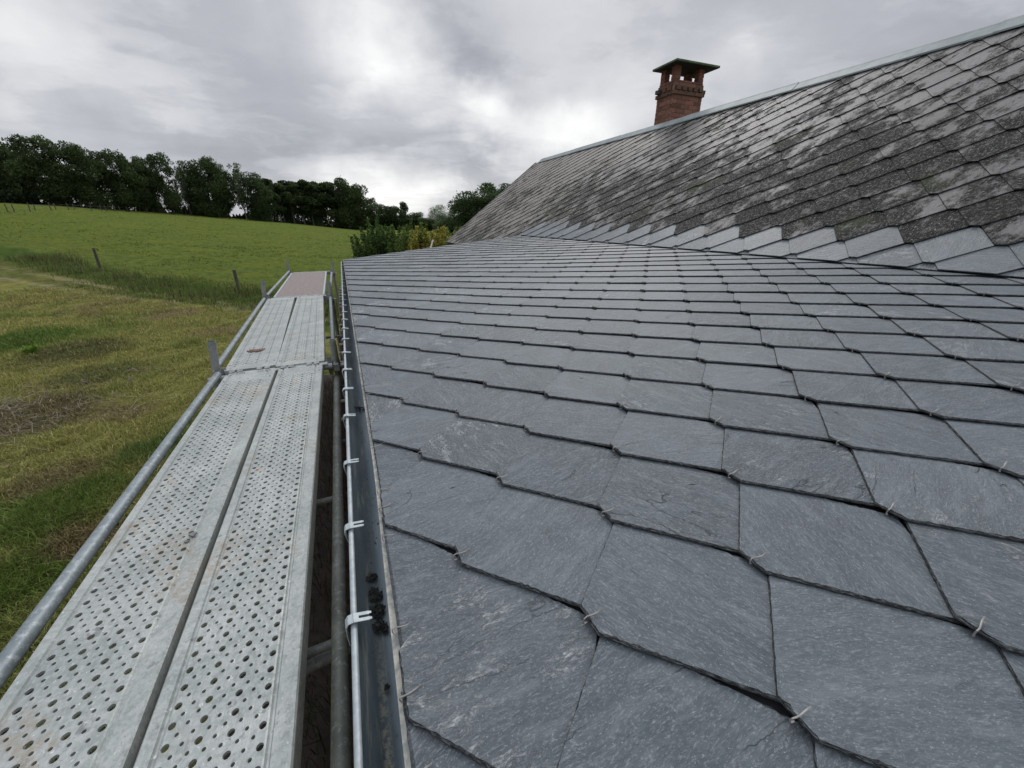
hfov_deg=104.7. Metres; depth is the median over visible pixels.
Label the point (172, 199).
tree
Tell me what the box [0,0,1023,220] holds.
sky
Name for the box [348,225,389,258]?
shrub
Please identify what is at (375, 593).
moss clump
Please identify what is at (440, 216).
tree
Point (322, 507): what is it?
dry weeds
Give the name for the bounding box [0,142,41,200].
tree
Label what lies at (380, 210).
tree
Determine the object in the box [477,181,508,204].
tree
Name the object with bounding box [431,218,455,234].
tree
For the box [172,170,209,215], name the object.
tree
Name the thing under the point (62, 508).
grass
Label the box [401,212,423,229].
tree
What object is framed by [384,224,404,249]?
shrub
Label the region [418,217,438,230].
tree
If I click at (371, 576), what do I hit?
moss clump
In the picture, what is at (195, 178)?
tree
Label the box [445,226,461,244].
shrub
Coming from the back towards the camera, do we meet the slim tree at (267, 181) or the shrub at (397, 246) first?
the slim tree at (267, 181)
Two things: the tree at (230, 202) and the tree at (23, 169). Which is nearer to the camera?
the tree at (23, 169)
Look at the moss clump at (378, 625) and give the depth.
0.86 m
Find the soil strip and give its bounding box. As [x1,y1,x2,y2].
[219,374,353,767]
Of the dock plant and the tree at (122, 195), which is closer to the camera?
the dock plant
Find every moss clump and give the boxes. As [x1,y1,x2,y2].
[365,573,377,581]
[367,587,382,601]
[369,602,385,618]
[372,618,388,632]
[384,683,389,690]
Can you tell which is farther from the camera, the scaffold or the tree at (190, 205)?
the tree at (190, 205)
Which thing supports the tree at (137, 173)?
on the ground at (16, 277)
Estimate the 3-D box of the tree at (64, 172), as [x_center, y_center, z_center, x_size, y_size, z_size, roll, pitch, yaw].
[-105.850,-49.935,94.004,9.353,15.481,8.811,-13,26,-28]
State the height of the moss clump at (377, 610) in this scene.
0.015 m
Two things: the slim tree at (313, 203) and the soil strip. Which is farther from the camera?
the slim tree at (313, 203)
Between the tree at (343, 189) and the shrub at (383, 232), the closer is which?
the shrub at (383, 232)
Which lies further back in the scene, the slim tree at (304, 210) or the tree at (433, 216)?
the tree at (433, 216)
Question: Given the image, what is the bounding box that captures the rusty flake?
[247,348,264,351]
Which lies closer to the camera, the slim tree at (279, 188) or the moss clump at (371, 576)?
the moss clump at (371, 576)
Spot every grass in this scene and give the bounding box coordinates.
[0,204,373,279]
[0,273,326,767]
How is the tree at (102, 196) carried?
on the ground at (16, 277)
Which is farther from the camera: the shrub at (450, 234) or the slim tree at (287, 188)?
the slim tree at (287, 188)
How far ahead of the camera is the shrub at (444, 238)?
19.83 m
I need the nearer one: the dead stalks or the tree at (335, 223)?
the dead stalks
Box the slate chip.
[188,531,196,536]
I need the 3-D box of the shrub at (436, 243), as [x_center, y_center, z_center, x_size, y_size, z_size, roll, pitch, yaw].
[-4.098,-6.208,19.450,2.246,3.024,2.130,-2,23,-5]
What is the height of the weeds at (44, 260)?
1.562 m
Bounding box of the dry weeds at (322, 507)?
[269,371,353,767]
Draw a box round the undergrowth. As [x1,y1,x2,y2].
[0,188,373,229]
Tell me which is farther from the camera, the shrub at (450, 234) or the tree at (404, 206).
the tree at (404, 206)
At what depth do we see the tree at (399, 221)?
150.30 m
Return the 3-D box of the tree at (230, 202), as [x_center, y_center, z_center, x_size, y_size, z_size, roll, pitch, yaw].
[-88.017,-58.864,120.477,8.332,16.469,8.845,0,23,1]
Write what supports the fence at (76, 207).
on the ground at (16, 277)
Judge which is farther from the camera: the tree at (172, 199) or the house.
the tree at (172, 199)
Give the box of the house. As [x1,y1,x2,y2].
[339,15,1023,767]
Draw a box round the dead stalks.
[0,359,187,474]
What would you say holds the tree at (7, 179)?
on the ground at (16, 277)
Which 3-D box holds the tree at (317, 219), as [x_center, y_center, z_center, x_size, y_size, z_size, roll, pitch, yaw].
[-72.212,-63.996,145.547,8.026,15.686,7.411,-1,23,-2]
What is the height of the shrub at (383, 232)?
3.437 m
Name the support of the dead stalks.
on the ground at (16, 277)
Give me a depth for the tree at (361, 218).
146.65 m
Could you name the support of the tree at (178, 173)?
on the ground at (16, 277)
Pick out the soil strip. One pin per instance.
(318, 675)
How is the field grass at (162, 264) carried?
on the ground at (16, 277)
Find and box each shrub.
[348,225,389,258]
[366,217,395,254]
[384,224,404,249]
[386,218,428,253]
[406,226,445,249]
[425,225,456,245]
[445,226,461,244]
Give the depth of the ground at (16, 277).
30.02 m
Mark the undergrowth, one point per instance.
(22, 198)
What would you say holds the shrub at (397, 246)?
on the ground at (16, 277)
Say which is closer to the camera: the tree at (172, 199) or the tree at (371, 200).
the tree at (172, 199)
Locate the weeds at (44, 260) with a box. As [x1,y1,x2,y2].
[0,249,339,327]
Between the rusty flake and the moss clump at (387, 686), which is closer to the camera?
the moss clump at (387, 686)
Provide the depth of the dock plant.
10.04 m
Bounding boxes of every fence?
[4,202,230,217]
[4,234,340,295]
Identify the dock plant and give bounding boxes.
[18,344,38,352]
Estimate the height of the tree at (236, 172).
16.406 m
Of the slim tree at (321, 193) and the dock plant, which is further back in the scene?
the slim tree at (321, 193)
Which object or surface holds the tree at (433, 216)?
on the ground at (16, 277)
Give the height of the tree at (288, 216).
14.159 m
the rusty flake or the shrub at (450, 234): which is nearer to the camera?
the rusty flake
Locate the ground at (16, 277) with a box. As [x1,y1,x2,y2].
[0,203,442,767]
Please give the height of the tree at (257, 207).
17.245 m
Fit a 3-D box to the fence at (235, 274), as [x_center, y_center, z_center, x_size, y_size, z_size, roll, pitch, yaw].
[-25.803,-8.154,24.372,48.175,2.966,0.200,11,25,25]
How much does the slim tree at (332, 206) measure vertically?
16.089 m
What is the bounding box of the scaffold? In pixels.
[0,260,350,767]
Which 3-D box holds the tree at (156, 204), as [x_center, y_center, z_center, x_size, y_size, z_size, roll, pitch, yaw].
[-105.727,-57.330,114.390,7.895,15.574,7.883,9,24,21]
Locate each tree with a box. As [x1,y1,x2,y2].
[0,133,70,204]
[0,142,22,196]
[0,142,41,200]
[35,140,100,207]
[61,142,117,209]
[96,148,140,211]
[113,153,158,212]
[131,155,163,212]
[144,151,184,214]
[170,160,191,214]
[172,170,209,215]
[180,155,229,217]
[204,164,237,217]
[227,162,249,219]
[230,171,277,221]
[256,178,280,221]
[268,179,293,222]
[269,183,291,222]
[277,180,304,223]
[279,189,297,223]
[288,179,311,224]
[293,181,326,225]
[305,181,330,226]
[307,188,326,225]
[312,181,343,227]
[329,175,361,228]
[330,189,350,228]
[347,183,371,229]
[364,197,376,227]
[367,203,397,229]
[383,206,407,229]
[399,201,408,229]
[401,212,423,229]
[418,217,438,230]
[428,205,449,226]
[428,210,438,229]
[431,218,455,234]
[444,189,500,232]
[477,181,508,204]
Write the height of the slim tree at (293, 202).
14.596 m
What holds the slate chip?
on the scaffold
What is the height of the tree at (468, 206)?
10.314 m

